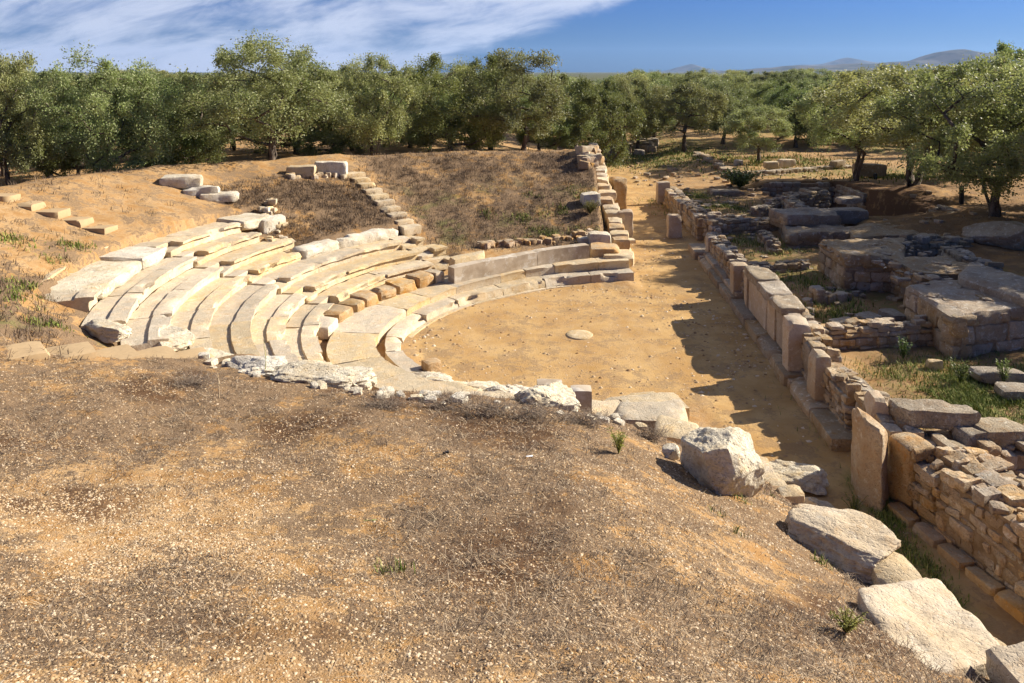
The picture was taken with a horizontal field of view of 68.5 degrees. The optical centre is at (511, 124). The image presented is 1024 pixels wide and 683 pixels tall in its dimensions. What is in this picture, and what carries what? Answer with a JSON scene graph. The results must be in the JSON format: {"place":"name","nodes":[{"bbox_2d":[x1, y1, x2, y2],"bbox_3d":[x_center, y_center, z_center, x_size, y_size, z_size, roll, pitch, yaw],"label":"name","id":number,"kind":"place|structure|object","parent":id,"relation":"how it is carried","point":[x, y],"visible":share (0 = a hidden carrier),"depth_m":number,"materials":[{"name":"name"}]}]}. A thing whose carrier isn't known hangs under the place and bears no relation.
{"place":"outdoors","nodes":[
{"label":"outdoors","id":0,"kind":"place"},
{"bbox_2d":[0,72,1023,682],"bbox_3d":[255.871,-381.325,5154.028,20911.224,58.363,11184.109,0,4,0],"label":"ground","id":1,"kind":"structure","parent":0,"point":[636,344],"depth_m":10.17,"materials":[{"name":"soil"}]},
{"bbox_2d":[0,49,66,185],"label":"olive tree","id":2,"kind":"object","parent":1,"relation":"on","point":[8,146],"visible":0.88,"depth_m":28.80,"materials":[{"name":"green plant"}]},
{"bbox_2d":[0,68,97,178],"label":"evergreen tree","id":3,"kind":"object","parent":1,"relation":"on","point":[81,89],"visible":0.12,"depth_m":33.55,"materials":[{"name":"green plant"}]},
{"bbox_2d":[0,193,117,234],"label":"hill stair","id":4,"kind":"object","parent":1,"relation":"on","point":[59,213],"visible":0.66,"depth_m":22.37,"materials":[{"name":"stone"}]},
{"bbox_2d":[20,98,127,178],"bbox_3d":[-19.106,0.881,32.968,4.363,4.179,3.745,-1,4,-19],"label":"olive tree","id":5,"kind":"object","parent":1,"relation":"on","point":[65,165],"visible":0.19,"depth_m":32.36,"materials":[{"name":"green plant"}]},
{"bbox_2d":[13,39,195,172],"bbox_3d":[-16.070,-0.091,30.003,5.806,6.498,5.248,-1,4,-9],"label":"olive tree","id":6,"kind":"object","parent":1,"relation":"on","point":[77,141],"visible":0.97,"depth_m":29.34,"materials":[{"name":"green plant"}]},
{"bbox_2d":[84,318,131,342],"bbox_3d":[-8.770,4.425,16.177,1.365,0.305,0.509,2,5,28],"label":"rock","id":7,"kind":"object","parent":1,"relation":"on","point":[105,330],"visible":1,"depth_m":15.95,"materials":[{"name":"stone"}]},
{"bbox_2d":[4,341,214,359],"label":"stone wall","id":8,"kind":"structure","parent":1,"relation":"on","point":[22,350],"depth_m":12.80,"materials":[{"name":"stone"}]},
{"bbox_2d":[90,73,210,167],"bbox_3d":[-16.672,0.227,35.958,5.737,5.370,5.565,0,4,3],"label":"evergreen tree","id":9,"kind":"object","parent":1,"relation":"on","point":[191,145],"visible":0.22,"depth_m":35.23,"materials":[{"name":"green plant"}]},
{"bbox_2d":[45,213,271,311],"bbox_3d":[-10.319,3.765,22.345,2.462,0.423,10.953,0,4,6],"label":"seat row","id":10,"kind":"object","parent":1,"relation":"on","point":[86,288],"visible":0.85,"depth_m":20.79,"materials":[{"name":"stone"}]},
{"bbox_2d":[81,232,261,328],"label":"seat row","id":11,"kind":"object","parent":1,"relation":"on","point":[120,304],"visible":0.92,"depth_m":20.42,"materials":[{"name":"stone"}]},
{"bbox_2d":[117,90,241,164],"bbox_3d":[-15.617,0.521,36.347,5.885,4.506,5.051,0,4,-3],"label":"olive tree","id":12,"kind":"object","parent":1,"relation":"on","point":[205,150],"visible":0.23,"depth_m":35.37,"materials":[{"name":"green plant"}]},
{"bbox_2d":[159,174,202,188],"bbox_3d":[-12.199,2.102,27.808,1.486,0.497,0.799,-1,4,-14],"label":"stone block","id":13,"kind":"object","parent":1,"relation":"on","point":[183,181],"depth_m":27.49,"materials":[{"name":"stone"}]},
{"bbox_2d":[157,368,227,388],"bbox_3d":[-4.860,3.869,11.448,1.027,0.241,0.699,-2,4,-23],"label":"dry shrub","id":14,"kind":"object","parent":1,"relation":"on","point":[191,381],"visible":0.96,"depth_m":11.44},
{"bbox_2d":[182,185,219,196],"bbox_3d":[-11.404,2.464,27.618,1.278,0.433,0.620,-1,4,-17],"label":"stone block","id":15,"kind":"object","parent":1,"relation":"on","point":[204,189],"depth_m":27.39,"materials":[{"name":"stone"}]},
{"bbox_2d":[121,238,295,350],"bbox_3d":[-8.475,4.450,21.136,2.106,0.371,10.394,0,4,0],"label":"seat row","id":16,"kind":"object","parent":1,"relation":"on","point":[152,315],"visible":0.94,"depth_m":20.08,"materials":[{"name":"stone"}]},
{"bbox_2d":[226,355,287,375],"bbox_3d":[-4.499,4.338,13.180,1.157,0.393,0.877,0,4,0],"label":"rock","id":17,"kind":"object","parent":1,"relation":"on","point":[247,363],"visible":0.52,"depth_m":13.26,"materials":[{"name":"stone"}]},
{"bbox_2d":[164,28,351,160],"bbox_3d":[-10.973,-1.227,33.161,7.368,6.342,8.150,3,5,33],"label":"olive tree","id":18,"kind":"object","parent":1,"relation":"on","point":[295,98],"visible":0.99,"depth_m":31.85,"materials":[{"name":"green plant"}]},
{"bbox_2d":[170,228,397,351],"bbox_3d":[-6.964,4.559,22.382,3.291,0.507,13.638,1,4,9],"label":"seat row","id":19,"kind":"object","parent":1,"relation":"on","point":[195,312],"visible":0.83,"depth_m":22.12,"materials":[{"name":"stone"}]},
{"bbox_2d":[153,326,196,351],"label":"rock","id":20,"kind":"object","parent":19,"relation":"on","point":[181,338],"visible":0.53,"depth_m":16.60,"materials":[{"name":"stone"}]},
{"bbox_2d":[238,81,357,153],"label":"olive tree","id":21,"kind":"object","parent":1,"relation":"on","point":[287,144],"visible":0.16,"depth_m":45.28,"materials":[{"name":"green plant"}]},
{"bbox_2d":[270,361,353,388],"bbox_3d":[-3.370,4.338,12.793,1.480,0.372,0.967,0,4,0],"label":"rock","id":22,"kind":"object","parent":1,"relation":"on","point":[332,375],"visible":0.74,"depth_m":12.64,"materials":[{"name":"stone"}]},
{"bbox_2d":[208,235,424,355],"bbox_3d":[-5.970,4.825,22.304,3.607,0.376,13.864,1,4,9],"label":"seat row","id":23,"kind":"object","parent":1,"relation":"on","point":[229,329],"visible":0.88,"depth_m":21.73,"materials":[{"name":"stone"}]},
{"bbox_2d":[262,85,388,155],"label":"olive tree","id":24,"kind":"object","parent":1,"relation":"on","point":[311,149],"visible":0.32,"depth_m":42.55,"materials":[{"name":"green plant"}]},
{"bbox_2d":[251,244,447,363],"bbox_3d":[-5.112,5.063,22.402,3.465,0.364,12.956,1,4,10],"label":"seat row","id":25,"kind":"object","parent":1,"relation":"on","point":[272,316],"visible":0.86,"depth_m":22.44,"materials":[{"name":"stone"}]},
{"bbox_2d":[347,366,376,390],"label":"rock","id":26,"kind":"object","parent":1,"relation":"on","point":[362,377],"visible":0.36,"depth_m":12.97,"materials":[{"name":"stone"}]},
{"bbox_2d":[282,255,451,363],"bbox_3d":[-4.362,5.330,22.405,3.319,0.348,12.113,1,4,11],"label":"seat row","id":27,"kind":"object","parent":1,"relation":"on","point":[302,329],"visible":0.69,"depth_m":22.47,"materials":[{"name":"stone"}]},
{"bbox_2d":[320,50,435,155],"bbox_3d":[-7.390,-0.708,40.344,6.379,6.507,6.118,-2,5,-30],"label":"olive tree","id":28,"kind":"object","parent":1,"relation":"on","point":[372,131],"visible":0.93,"depth_m":39.16,"materials":[{"name":"green plant"}]},
{"bbox_2d":[316,269,443,339],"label":"seat row","id":29,"kind":"object","parent":1,"relation":"on","point":[340,312],"visible":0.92,"depth_m":22.67,"materials":[{"name":"stone"}]},
{"bbox_2d":[348,172,421,235],"bbox_3d":[-5.440,3.171,31.084,0.842,1.853,5.701,-3,5,-35],"label":"hill stair","id":30,"kind":"object","parent":1,"relation":"on","point":[361,179],"visible":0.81,"depth_m":30.54,"materials":[{"name":"stone"}]},
{"bbox_2d":[355,386,415,411],"bbox_3d":[-1.793,3.879,10.594,0.900,0.245,0.620,0,4,0],"label":"dry shrub","id":31,"kind":"object","parent":1,"relation":"on","point":[385,403],"visible":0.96,"depth_m":10.59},
{"bbox_2d":[198,352,647,430],"bbox_3d":[-1.339,5.146,14.333,8.295,2.638,6.240,1,4,19],"label":"ledge rubble","id":32,"kind":"object","parent":1,"relation":"on","point":[318,384],"visible":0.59,"depth_m":11.51,"materials":[{"name":"stone"}]},
{"bbox_2d":[388,97,471,151],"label":"olive tree","id":33,"kind":"object","parent":1,"relation":"on","point":[412,139],"visible":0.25,"depth_m":45.77,"materials":[{"name":"green plant"}]},
{"bbox_2d":[408,386,486,412],"bbox_3d":[-0.962,3.963,10.778,1.034,0.288,0.805,2,4,22],"label":"dry shrub","id":34,"kind":"object","parent":1,"relation":"on","point":[436,403],"visible":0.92,"depth_m":10.81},
{"bbox_2d":[394,52,526,150],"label":"evergreen tree","id":35,"kind":"object","parent":1,"relation":"on","point":[425,120],"visible":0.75,"depth_m":43.33,"materials":[{"name":"green plant"}]},
{"bbox_2d":[0,344,923,682],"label":"fallen stalks","id":36,"kind":"object","parent":1,"relation":"on","point":[420,584],"visible":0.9,"depth_m":5.32,"materials":[{"name":"beige plant"}]},
{"bbox_2d":[408,285,568,337],"bbox_3d":[-0.039,5.898,23.381,2.787,0.315,10.303,3,5,41],"label":"kerb strip","id":37,"kind":"object","parent":1,"relation":"on","point":[418,329],"visible":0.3,"depth_m":23.77,"materials":[{"name":"stone"}]},
{"bbox_2d":[457,389,520,419],"bbox_3d":[-0.327,3.912,10.486,0.979,0.343,0.563,0,4,0],"label":"dry shrub","id":38,"kind":"object","parent":1,"relation":"on","point":[490,407],"visible":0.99,"depth_m":10.47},
{"bbox_2d":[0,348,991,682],"bbox_3d":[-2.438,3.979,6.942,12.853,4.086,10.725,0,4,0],"label":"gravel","id":39,"kind":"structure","parent":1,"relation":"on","point":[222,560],"depth_m":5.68,"materials":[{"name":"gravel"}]},
{"bbox_2d":[326,257,689,420],"bbox_3d":[-0.385,5.649,21.081,9.181,0.835,12.798,0,4,0],"label":"seat row","id":40,"kind":"object","parent":1,"relation":"on","point":[355,338],"visible":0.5,"depth_m":20.72,"materials":[{"name":"stone"}]},
{"bbox_2d":[440,47,577,150],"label":"olive tree","id":41,"kind":"object","parent":1,"relation":"on","point":[550,97],"visible":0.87,"depth_m":43.29,"materials":[{"name":"green plant"}]},
{"bbox_2d":[0,148,1023,682],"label":"dry grass","id":42,"kind":"structure","parent":1,"relation":"on","point":[422,576],"depth_m":6.35,"materials":[{"name":"plant"}]},
{"bbox_2d":[0,140,1023,614],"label":"green grass","id":43,"kind":"structure","parent":1,"relation":"on","point":[954,394],"depth_m":18.03,"materials":[{"name":"plant"}]},
{"bbox_2d":[448,243,588,283],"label":"parapet wall","id":44,"kind":"structure","parent":1,"relation":"on","point":[470,270],"depth_m":25.94,"materials":[{"name":"stone"}]},
{"bbox_2d":[484,391,579,424],"bbox_3d":[0.289,3.974,10.525,1.496,0.301,0.824,0,4,0],"label":"dry shrub","id":45,"kind":"object","parent":1,"relation":"on","point":[535,410],"visible":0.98,"depth_m":10.52,"materials":[{"name":"plant"}]},
{"bbox_2d":[385,268,680,398],"bbox_3d":[0.435,5.854,21.353,7.728,0.621,11.300,0,4,0],"label":"seat row","id":46,"kind":"object","parent":1,"relation":"on","point":[399,332],"visible":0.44,"depth_m":23.86,"materials":[{"name":"stone"}]},
{"bbox_2d":[476,228,592,249],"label":"rubble kerb","id":47,"kind":"structure","parent":1,"relation":"on","point":[510,243],"depth_m":29.26,"materials":[{"name":"stone"}]},
{"bbox_2d":[514,381,580,409],"bbox_3d":[0.553,4.360,11.779,1.048,0.597,0.954,0,4,0],"label":"rock","id":48,"kind":"object","parent":1,"relation":"on","point":[558,390],"visible":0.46,"depth_m":11.59,"materials":[{"name":"stone"}]},
{"bbox_2d":[515,95,583,150],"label":"olive tree","id":49,"kind":"object","parent":1,"relation":"on","point":[560,130],"visible":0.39,"depth_m":49.52,"materials":[{"name":"green plant"}]},
{"bbox_2d":[555,403,618,429],"bbox_3d":[0.985,4.058,10.443,0.978,0.282,0.628,0,4,0],"label":"dry shrub","id":50,"kind":"object","parent":1,"relation":"on","point":[584,421],"visible":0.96,"depth_m":10.44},
{"bbox_2d":[574,145,605,169],"bbox_3d":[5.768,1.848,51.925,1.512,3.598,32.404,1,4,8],"label":"rubble heap","id":51,"kind":"object","parent":1,"relation":"on","point":[588,157],"visible":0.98,"depth_m":36.41,"materials":[{"name":"stone"}]},
{"bbox_2d":[566,79,635,149],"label":"olive tree","id":52,"kind":"object","parent":1,"relation":"on","point":[615,87],"visible":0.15,"depth_m":62.29,"materials":[{"name":"green plant"}]},
{"bbox_2d":[557,72,651,171],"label":"evergreen tree","id":53,"kind":"object","parent":1,"relation":"on","point":[589,96],"visible":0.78,"depth_m":50.85,"materials":[{"name":"green plant"}]},
{"bbox_2d":[589,143,631,250],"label":"retaining wall","id":54,"kind":"structure","parent":1,"relation":"on","point":[614,227],"depth_m":34.05,"materials":[{"name":"stone"}]},
{"bbox_2d":[609,176,626,209],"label":"standing slab","id":55,"kind":"structure","parent":1,"relation":"on","point":[618,184],"depth_m":40.39,"materials":[{"name":"stone"}]},
{"bbox_2d":[602,138,658,155],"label":"rubble heap","id":56,"kind":"object","parent":1,"relation":"on","point":[651,145],"visible":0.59,"depth_m":63.66,"materials":[{"name":"grey stone"}]},
{"bbox_2d":[597,73,666,148],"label":"olive tree","id":57,"kind":"object","parent":1,"relation":"on","point":[625,83],"visible":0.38,"depth_m":63.33,"materials":[{"name":"green plant"}]},
{"bbox_2d":[613,399,687,431],"bbox_3d":[2.662,5.977,14.464,1.524,1.086,1.045,0,4,0],"label":"stone block","id":58,"kind":"object","parent":1,"relation":"on","point":[631,413],"depth_m":14.36,"materials":[{"name":"stone"}]},
{"bbox_2d":[409,197,921,549],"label":"path stones","id":59,"kind":"object","parent":1,"relation":"on","point":[629,370],"visible":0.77,"depth_m":20.70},
{"bbox_2d":[654,415,698,443],"bbox_3d":[2.998,5.945,13.523,0.920,1.092,0.861,2,4,21],"label":"stone block","id":60,"kind":"object","parent":1,"relation":"on","point":[680,429],"depth_m":13.46,"materials":[{"name":"stone"}]},
{"bbox_2d":[643,79,733,151],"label":"olive tree","id":61,"kind":"object","parent":1,"relation":"on","point":[711,112],"visible":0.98,"depth_m":61.27,"materials":[{"name":"green plant"}]},
{"bbox_2d":[663,186,735,239],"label":"stage wall","id":62,"kind":"structure","parent":1,"relation":"on","point":[692,214],"depth_m":35.45,"materials":[{"name":"stone"}]},
{"bbox_2d":[682,76,759,144],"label":"olive tree","id":63,"kind":"object","parent":1,"relation":"on","point":[721,86],"visible":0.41,"depth_m":65.08,"materials":[{"name":"green plant"}]},
{"bbox_2d":[680,426,764,496],"bbox_3d":[2.720,4.364,9.602,0.882,0.931,0.849,-1,4,-20],"label":"boulder","id":64,"kind":"object","parent":1,"relation":"on","point":[723,461],"visible":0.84,"depth_m":9.39,"materials":[{"name":"stone"}]},
{"bbox_2d":[702,216,778,239],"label":"room wall","id":65,"kind":"structure","parent":1,"relation":"on","point":[736,225],"depth_m":32.75,"materials":[{"name":"stone"}]},
{"bbox_2d":[715,168,765,187],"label":"bush","id":66,"kind":"object","parent":1,"relation":"on","point":[739,179],"visible":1,"depth_m":45.24,"materials":[{"name":"green plant"}]},
{"bbox_2d":[718,104,794,160],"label":"olive tree","id":67,"kind":"object","parent":1,"relation":"on","point":[757,116],"visible":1,"depth_m":54.26,"materials":[{"name":"green plant"}]},
{"bbox_2d":[757,230,782,253],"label":"room wall","id":68,"kind":"structure","parent":1,"relation":"on","point":[769,241],"depth_m":29.72,"materials":[{"name":"stone"}]},
{"bbox_2d":[740,78,814,138],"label":"olive tree","id":69,"kind":"object","parent":1,"relation":"on","point":[754,94],"visible":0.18,"depth_m":69.94,"materials":[{"name":"green plant"}]},
{"bbox_2d":[747,259,812,273],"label":"room wall","id":70,"kind":"structure","parent":1,"relation":"on","point":[780,266],"depth_m":26.54,"materials":[{"name":"stone"}]},
{"bbox_2d":[750,187,830,216],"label":"wall","id":71,"kind":"structure","parent":1,"relation":"on","point":[818,197],"depth_m":38.24,"materials":[{"name":"grey stone"}]},
{"bbox_2d":[743,165,851,176],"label":"wall","id":72,"kind":"structure","parent":1,"relation":"on","point":[781,171],"depth_m":50.06,"materials":[{"name":"grey stone"}]},
{"bbox_2d":[769,459,828,495],"bbox_3d":[5.068,6.323,13.455,1.123,0.415,0.622,1,4,11],"label":"rock","id":73,"kind":"object","parent":1,"relation":"on","point":[810,478],"visible":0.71,"depth_m":13.29,"materials":[{"name":"stone"}]},
{"bbox_2d":[760,83,845,147],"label":"olive tree","id":74,"kind":"object","parent":1,"relation":"on","point":[773,98],"visible":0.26,"depth_m":64.26,"materials":[{"name":"green plant"}]},
{"bbox_2d":[688,228,923,466],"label":"stage wall","id":75,"kind":"structure","parent":1,"relation":"on","point":[812,372],"depth_m":17.92,"materials":[{"name":"stone"}]},
{"bbox_2d":[888,398,980,430],"bbox_3d":[7.702,5.286,13.715,1.467,0.377,0.613,1,4,8],"label":"lying slab","id":76,"kind":"object","parent":75,"relation":"on","point":[932,413],"depth_m":13.50,"materials":[{"name":"grey stone"}]},
{"bbox_2d":[778,224,849,248],"bbox_3d":[12.713,4.664,31.887,2.688,1.072,4.655,1,4,14],"label":"podium","id":77,"kind":"object","parent":1,"relation":"on","point":[798,237],"visible":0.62,"depth_m":30.18,"materials":[{"name":"stone"}]},
{"bbox_2d":[768,207,840,228],"bbox_3d":[12.589,4.036,32.333,2.676,0.759,1.858,0,4,0],"label":"podium","id":78,"kind":"object","parent":77,"relation":"on","point":[805,216],"visible":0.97,"depth_m":31.58,"materials":[{"name":"stone"}]},
{"bbox_2d":[761,182,867,207],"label":"retaining wall","id":79,"kind":"structure","parent":1,"relation":"on","point":[773,189],"depth_m":44.47,"materials":[{"name":"grey stone"}]},
{"bbox_2d":[627,158,1023,322],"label":"loose stones","id":80,"kind":"object","parent":1,"relation":"on","point":[857,293],"visible":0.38,"depth_m":37.28,"materials":[{"name":"stone"}]},
{"bbox_2d":[808,285,851,303],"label":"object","id":81,"kind":"structure","parent":1,"relation":"on","point":[820,294],"depth_m":22.95,"materials":[{"name":"stone"}]},
{"bbox_2d":[785,504,900,586],"bbox_3d":[3.695,4.723,8.505,1.040,0.479,1.185,-4,5,-42],"label":"rock","id":82,"kind":"object","parent":1,"relation":"on","point":[860,545],"visible":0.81,"depth_m":8.32,"materials":[{"name":"beige stone"}]},
{"bbox_2d":[828,207,868,223],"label":"stone block","id":83,"kind":"structure","parent":1,"relation":"on","point":[851,215],"depth_m":32.75,"materials":[{"name":"grey stone"}]},
{"bbox_2d":[828,606,868,632],"bbox_3d":[2.611,3.857,5.814,0.305,0.240,0.202,1,4,12],"label":"weed","id":84,"kind":"object","parent":1,"relation":"on","point":[846,621],"visible":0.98,"depth_m":5.84,"materials":[{"name":"green plant"}]},
{"bbox_2d":[783,79,923,180],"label":"olive tree","id":85,"kind":"object","parent":1,"relation":"on","point":[820,131],"visible":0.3,"depth_m":44.84,"materials":[{"name":"green plant"}]},
{"bbox_2d":[817,237,910,291],"bbox_3d":[12.245,4.812,25.298,3.362,1.601,2.932,0,4,0],"label":"podium","id":86,"kind":"object","parent":1,"relation":"on","point":[847,270],"visible":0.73,"depth_m":24.21,"materials":[{"name":"stone"}]},
{"bbox_2d":[851,407,888,511],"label":"standing slab","id":87,"kind":"structure","parent":1,"relation":"on","point":[869,456],"depth_m":12.86,"materials":[{"name":"stone"}]},
{"bbox_2d":[864,390,888,420],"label":"stone block","id":88,"kind":"structure","parent":1,"relation":"on","point":[874,402],"depth_m":13.99,"materials":[{"name":"stone"}]},
{"bbox_2d":[818,314,935,349],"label":"room wall","id":89,"kind":"structure","parent":1,"relation":"on","point":[868,333],"depth_m":19.21,"materials":[{"name":"stone"}]},
{"bbox_2d":[846,222,918,238],"bbox_3d":[14.839,4.719,30.554,3.108,1.156,2.922,0,4,0],"label":"podium","id":90,"kind":"object","parent":1,"relation":"on","point":[870,231],"visible":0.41,"depth_m":30.05,"materials":[{"name":"stone"}]},
{"bbox_2d":[759,456,1023,682],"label":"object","id":91,"kind":"structure","parent":1,"relation":"on","point":[1004,663],"depth_m":7.73,"materials":[{"name":"beige stone"}]},
{"bbox_2d":[798,62,1023,186],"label":"olive tree","id":92,"kind":"object","parent":1,"relation":"on","point":[880,128],"visible":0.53,"depth_m":36.83,"materials":[{"name":"green plant"}]},
{"bbox_2d":[857,578,999,677],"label":"lying slab","id":93,"kind":"structure","parent":1,"relation":"on","point":[938,622],"depth_m":6.52,"materials":[{"name":"beige stone"}]},
{"bbox_2d":[890,255,967,299],"bbox_3d":[13.097,5.015,23.179,2.278,1.490,2.304,0,4,0],"label":"podium","id":94,"kind":"object","parent":1,"relation":"on","point":[920,264],"visible":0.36,"depth_m":23.11,"materials":[{"name":"stone"}]},
{"bbox_2d":[899,233,973,256],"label":"room wall","id":95,"kind":"structure","parent":1,"relation":"on","point":[921,242],"depth_m":27.09,"materials":[{"name":"grey stone"}]},
{"bbox_2d":[866,49,1023,216],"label":"olive tree","id":96,"kind":"object","parent":1,"relation":"on","point":[975,169],"visible":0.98,"depth_m":30.47,"materials":[{"name":"green plant"}]},
{"bbox_2d":[887,432,1023,624],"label":"alley wall","id":97,"kind":"structure","parent":1,"relation":"on","point":[961,509],"depth_m":11.61,"materials":[{"name":"stone"}]},
{"bbox_2d":[903,280,1023,357],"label":"podium","id":98,"kind":"object","parent":1,"relation":"on","point":[967,323],"visible":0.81,"depth_m":18.96,"materials":[{"name":"stone"}]},
{"bbox_2d":[890,274,996,301],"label":"loose stones","id":99,"kind":"object","parent":98,"relation":"on","point":[930,277],"visible":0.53,"depth_m":21.18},
{"bbox_2d":[958,263,1023,306],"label":"stone block","id":100,"kind":"structure","parent":98,"relation":"on","point":[1008,287],"depth_m":20.49,"materials":[{"name":"grey stone"}]},
{"bbox_2d":[937,245,1003,270],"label":"room wall","id":101,"kind":"structure","parent":1,"relation":"on","point":[958,253],"depth_m":24.55,"materials":[{"name":"grey stone"}]},
{"bbox_2d":[921,417,1023,475],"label":"cross wall","id":102,"kind":"structure","parent":1,"relation":"on","point":[1013,454],"depth_m":13.04,"materials":[{"name":"stone"}]},
{"bbox_2d":[952,426,986,446],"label":"lying slab","id":103,"kind":"structure","parent":102,"relation":"on","point":[968,436],"depth_m":13.21,"materials":[{"name":"grey stone"}]},
{"bbox_2d":[973,417,1023,446],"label":"lying slab","id":104,"kind":"structure","parent":102,"relation":"on","point":[1001,432],"depth_m":13.22,"materials":[{"name":"grey stone"}]},
{"bbox_2d":[962,221,1023,250],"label":"rock","id":105,"kind":"object","parent":1,"relation":"on","point":[1007,234],"visible":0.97,"depth_m":27.56,"materials":[{"name":"grey stone"}]},
{"bbox_2d":[968,366,1023,383],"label":"lying slab","id":106,"kind":"object","parent":1,"relation":"on","point":[987,374],"depth_m":17.00,"materials":[{"name":"grey stone"}]},
{"bbox_2d":[993,382,1023,400],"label":"lying slab","id":107,"kind":"object","parent":1,"relation":"on","point":[1014,391],"depth_m":16.18,"materials":[{"name":"grey stone"}]},
{"bbox_2d":[0,0,1023,71],"label":"sky","id":108,"kind":"structure","parent":0,"point":[589,35],"materials":[{"name":"blue"}]},
{"bbox_2d":[660,57,877,71],"bbox_3d":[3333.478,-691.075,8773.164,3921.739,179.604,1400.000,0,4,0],"label":"mountains","id":109,"kind":"structure","parent":0,"point":[693,67],"depth_m":8560.03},
{"bbox_2d":[708,49,1019,72],"bbox_3d":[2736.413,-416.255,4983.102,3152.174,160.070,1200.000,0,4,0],"label":"hills","id":110,"kind":"structure","parent":0,"point":[947,57],"depth_m":4775.06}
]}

